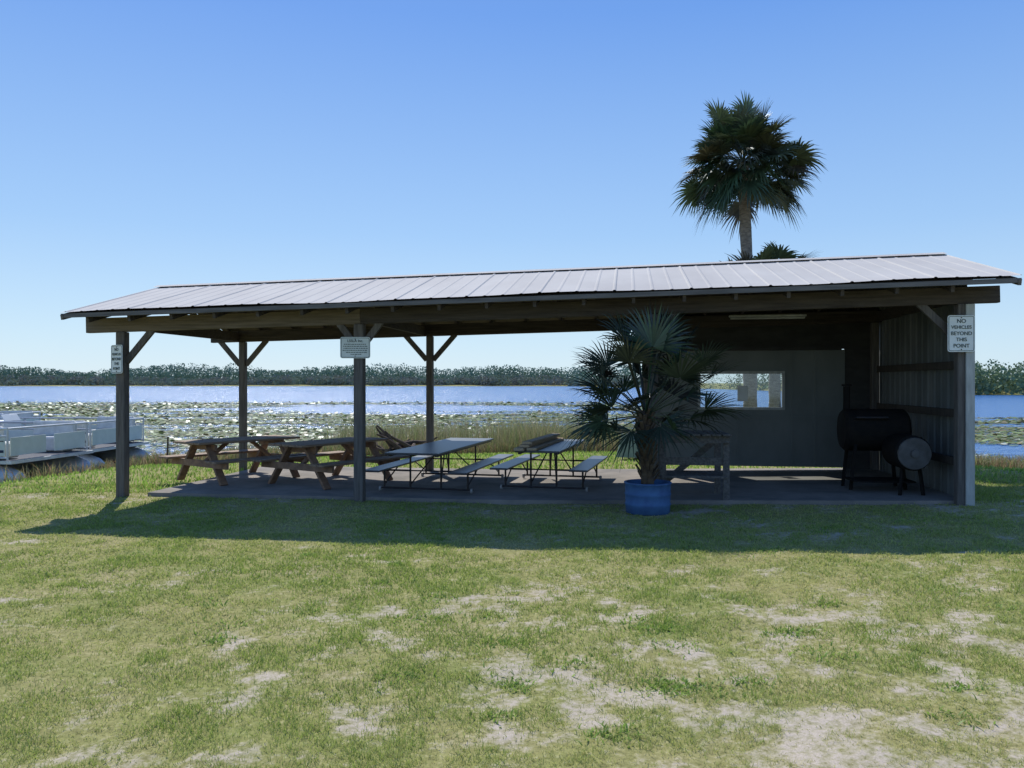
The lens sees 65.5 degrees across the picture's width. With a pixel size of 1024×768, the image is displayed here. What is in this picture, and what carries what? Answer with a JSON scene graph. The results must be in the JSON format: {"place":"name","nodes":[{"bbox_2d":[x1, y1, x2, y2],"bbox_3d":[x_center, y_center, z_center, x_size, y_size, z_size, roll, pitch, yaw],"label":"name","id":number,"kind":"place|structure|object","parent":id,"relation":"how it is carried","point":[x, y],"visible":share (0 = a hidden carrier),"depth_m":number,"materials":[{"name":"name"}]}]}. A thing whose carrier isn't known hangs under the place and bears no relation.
{"place":"outdoors","nodes":[
{"label":"outdoors","id":0,"kind":"place"},
{"bbox_2d":[0,383,1023,767],"bbox_3d":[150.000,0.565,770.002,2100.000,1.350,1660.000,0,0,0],"label":"ground","id":1,"kind":"structure","parent":0,"point":[844,753],"depth_m":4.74,"materials":[{"name":"green plant"}]},
{"bbox_2d":[166,437,168,463],"bbox_3d":[-7.187,1.513,16.602,0.070,0.821,0.044,0,0,0],"label":"mooring stake","id":2,"kind":"object","parent":1,"relation":"on","point":[167,449],"visible":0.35,"depth_m":16.59,"materials":[{"name":"wood"}]},
{"bbox_2d":[0,362,642,387],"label":"wood","id":3,"kind":"object","parent":1,"relation":"on","point":[339,375],"visible":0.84,"depth_m":467.81,"materials":[{"name":"green plant"}]},
{"bbox_2d":[376,425,437,456],"bbox_3d":[-2.469,1.308,17.843,1.480,0.796,1.131,0,0,-26],"label":"driftwood pile","id":4,"kind":"object","parent":1,"relation":"on","point":[393,445],"visible":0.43,"depth_m":17.61,"materials":[{"name":"brown wood"}]},
{"bbox_2d":[307,412,635,452],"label":"tall reeds","id":5,"kind":"object","parent":1,"relation":"on","point":[528,431],"visible":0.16,"depth_m":20.39,"materials":[{"name":"green plant"}]},
{"bbox_2d":[0,450,1023,493],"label":"shore lawn","id":6,"kind":"structure","parent":1,"relation":"on","point":[325,459],"depth_m":14.00,"materials":[{"name":"green plant"}]},
{"bbox_2d":[0,435,1023,482],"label":"marsh grass","id":7,"kind":"structure","parent":1,"relation":"on","point":[1006,462],"depth_m":16.80,"materials":[{"name":"green plant"}]},
{"bbox_2d":[2,516,1023,747],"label":"weed tufts","id":8,"kind":"object","parent":1,"relation":"on","point":[685,680],"visible":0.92,"depth_m":4.71,"materials":[{"name":"green plant"}]},
{"bbox_2d":[148,467,953,504],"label":"concrete slab","id":9,"kind":"structure","parent":1,"relation":"on","point":[808,486],"depth_m":11.43,"materials":[{"name":"grey concrete"}]},
{"bbox_2d":[158,435,305,485],"bbox_3d":[-4.420,1.212,12.902,1.625,0.654,1.850,0,0,38],"label":"picnic table","id":10,"kind":"object","parent":9,"relation":"on","point":[187,460],"visible":0.88,"depth_m":12.62,"materials":[{"name":"brown wood"}]},
{"bbox_2d":[250,437,408,489],"bbox_3d":[-2.820,1.213,12.452,1.625,0.654,1.850,0,0,34],"label":"picnic table","id":11,"kind":"object","parent":9,"relation":"on","point":[309,448],"visible":0.91,"depth_m":12.10,"materials":[{"name":"brown wood"}]},
{"bbox_2d":[366,438,513,493],"bbox_3d":[-1.020,1.226,12.152,1.500,0.603,3.000,0,0,13],"label":"picnic table","id":12,"kind":"object","parent":9,"relation":"on","point":[438,448],"visible":0.97,"depth_m":11.58,"materials":[{"name":"metal"}]},
{"bbox_2d":[60,252,1021,505],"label":"picnic pavilion","id":13,"kind":"structure","parent":9,"relation":"on","point":[881,320],"depth_m":11.20,"materials":[{"name":"metal"}]},
{"bbox_2d":[111,345,122,373],"bbox_3d":[-5.535,-0.347,11.149,0.270,0.400,0.013,0,0,32],"label":"sign","id":14,"kind":"object","parent":13,"relation":"attached to","point":[116,358],"visible":1,"depth_m":11.14,"materials":[{"name":"white metal"}]},
{"bbox_2d":[340,337,369,357],"bbox_3d":[-2.099,-0.487,10.664,0.400,0.285,0.012,0,0,-2],"label":"sign","id":15,"kind":"object","parent":13,"relation":"attached to","point":[354,347],"visible":1,"depth_m":10.66,"materials":[{"name":"white metal"}]},
{"bbox_2d":[698,371,784,409],"bbox_3d":[3.854,0.109,13.415,1.421,0.650,0.053,0,0,8],"label":"window","id":16,"kind":"structure","parent":13,"relation":"in","point":[727,372],"depth_m":13.36,"materials":[{"name":"white wood"}]},
{"bbox_2d":[737,386,747,400],"bbox_3d":[3.885,0.159,13.414,0.170,0.260,0.004,0,0,8],"label":"paper notice","id":17,"kind":"object","parent":13,"relation":"attached to","point":[742,393],"visible":1,"depth_m":13.41,"materials":[{"name":"white paper"}]},
{"bbox_2d":[729,310,806,319],"bbox_3d":[3.436,-1.036,10.719,1.000,0.321,0.100,0,0,8],"label":"fluorescent fixture","id":18,"kind":"object","parent":13,"relation":"hanging from","point":[782,316],"visible":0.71,"depth_m":10.67,"materials":[{"name":"white metal"}]},
{"bbox_2d":[844,349,869,469],"bbox_3d":[5.761,0.429,13.184,0.500,2.020,0.030,0,0,8],"label":"door","id":19,"kind":"structure","parent":13,"relation":"in","point":[857,361],"depth_m":13.17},
{"bbox_2d":[947,315,974,351],"bbox_3d":[5.389,-0.605,9.552,0.320,0.440,0.012,0,0,3],"label":"sign","id":20,"kind":"object","parent":13,"relation":"attached to","point":[960,333],"visible":1,"depth_m":9.55,"materials":[{"name":"white metal"}]},
{"bbox_2d":[489,439,607,491],"bbox_3d":[0.620,1.213,12.002,1.380,0.603,2.350,0,0,14],"label":"picnic table","id":21,"kind":"object","parent":9,"relation":"on","point":[586,465],"visible":0.98,"depth_m":11.55,"materials":[{"name":"metal"}]},
{"bbox_2d":[514,447,526,450],"bbox_3d":[0.360,0.891,11.851,0.140,0.036,2.100,0,0,15],"label":"lumber board","id":22,"kind":"object","parent":21,"relation":"on","point":[520,448],"visible":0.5,"depth_m":10.85,"materials":[{"name":"grey wood"}]},
{"bbox_2d":[519,436,557,447],"bbox_3d":[0.420,0.853,11.921,0.140,0.036,2.000,0,0,15],"label":"lumber board","id":23,"kind":"object","parent":22,"relation":"on","point":[526,445],"visible":0.58,"depth_m":11.25,"materials":[{"name":"grey wood"}]},
{"bbox_2d":[522,433,559,443],"bbox_3d":[0.460,0.815,11.951,0.140,0.036,1.900,0,0,16],"label":"lumber board","id":24,"kind":"object","parent":23,"relation":"on","point":[541,438],"visible":1,"depth_m":11.66,"materials":[{"name":"grey wood"}]},
{"bbox_2d":[527,438,563,450],"bbox_3d":[0.520,0.891,11.901,0.140,0.036,2.100,0,0,14],"label":"lumber board","id":25,"kind":"object","parent":21,"relation":"on","point":[543,445],"visible":0.9,"depth_m":11.51,"materials":[{"name":"grey wood"}]},
{"bbox_2d":[658,430,731,499],"bbox_3d":[2.360,1.063,10.502,0.892,0.860,0.840,0,0,4],"label":"slatted workbench","id":26,"kind":"object","parent":9,"relation":"on","point":[710,439],"visible":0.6,"depth_m":10.21,"materials":[{"name":"grey wood"}]},
{"bbox_2d":[837,384,931,495],"bbox_3d":[4.964,0.760,10.688,0.895,1.513,1.210,0,0,8],"label":"barrel smoker","id":27,"kind":"object","parent":9,"relation":"on","point":[891,437],"visible":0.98,"depth_m":10.73,"materials":[{"name":"black metal"}]},
{"bbox_2d":[897,438,931,469],"bbox_3d":[5.102,0.884,10.082,0.410,0.410,0.050,0,0,8],"label":"firebox door","id":28,"kind":"structure","parent":27,"relation":"in","point":[913,453],"depth_m":10.09,"materials":[{"name":"grey metal"}]},
{"bbox_2d":[616,432,637,457],"bbox_3d":[3.790,1.225,16.296,3.420,0.505,1.158,0,0,-6],"label":"upturned rowboat","id":29,"kind":"object","parent":1,"relation":"on","point":[630,452],"visible":0.01,"depth_m":16.02,"materials":[{"name":"grey metal"}]},
{"bbox_2d":[624,479,671,515],"bbox_3d":[1.640,1.367,9.622,0.570,0.375,0.570,0,0,0],"label":"barrel planter","id":30,"kind":"object","parent":1,"relation":"on","point":[647,499],"visible":0.98,"depth_m":9.39,"materials":[{"name":"blue plastic"}]},
{"bbox_2d":[559,299,752,483],"bbox_3d":[1.731,0.082,9.630,2.410,2.315,2.246,0,0,0],"label":"fan palm","id":31,"kind":"object","parent":30,"relation":"in","point":[651,336],"visible":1,"depth_m":9.48,"materials":[{"name":"green plant"}]},
{"bbox_2d":[672,90,828,406],"bbox_3d":[5.613,-2.583,19.100,3.491,8.708,3.646,0,0,0],"label":"palm tree","id":32,"kind":"object","parent":1,"relation":"on","point":[744,129],"visible":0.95,"depth_m":18.51,"materials":[{"name":"green plant"}]},
{"bbox_2d":[720,241,819,406],"bbox_3d":[5.753,-0.699,17.674,2.955,4.656,2.926,0,0,0],"label":"palm tree","id":33,"kind":"object","parent":1,"relation":"on","point":[769,252],"visible":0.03,"depth_m":17.47,"materials":[{"name":"green plant"}]},
{"bbox_2d":[707,359,1023,394],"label":"distant tree line","id":34,"kind":"object","parent":1,"relation":"on","point":[1007,381],"visible":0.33,"depth_m":128.79,"materials":[{"name":"green plant"}]},
{"bbox_2d":[0,386,1023,478],"bbox_3d":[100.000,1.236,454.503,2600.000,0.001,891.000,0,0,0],"label":"lake water","id":35,"kind":"structure","parent":0,"point":[990,407],"depth_m":87.49,"materials":[{"name":"blue liquid"}]},
{"bbox_2d":[0,411,40,426],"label":"pontoon boat","id":36,"kind":"object","parent":35,"relation":"on","point":[24,413],"visible":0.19,"depth_m":25.80,"materials":[{"name":"metal"}]},
{"bbox_2d":[0,421,93,483],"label":"pontoon boat","id":37,"kind":"object","parent":35,"relation":"on","point":[40,443],"visible":0.82,"depth_m":16.47,"materials":[{"name":"metal"}]},
{"bbox_2d":[0,414,148,467],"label":"pontoon boat","id":38,"kind":"object","parent":35,"relation":"on","point":[102,438],"visible":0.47,"depth_m":19.40,"materials":[{"name":"metal"}]},
{"bbox_2d":[0,401,1023,468],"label":"lily pads","id":39,"kind":"object","parent":35,"relation":"on","point":[72,408],"visible":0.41,"depth_m":42.05,"materials":[{"name":"green plant"}]},
{"bbox_2d":[0,0,1023,382],"label":"sky","id":40,"kind":"structure","parent":0,"point":[145,144],"materials":[{"name":"blue"}]}
]}

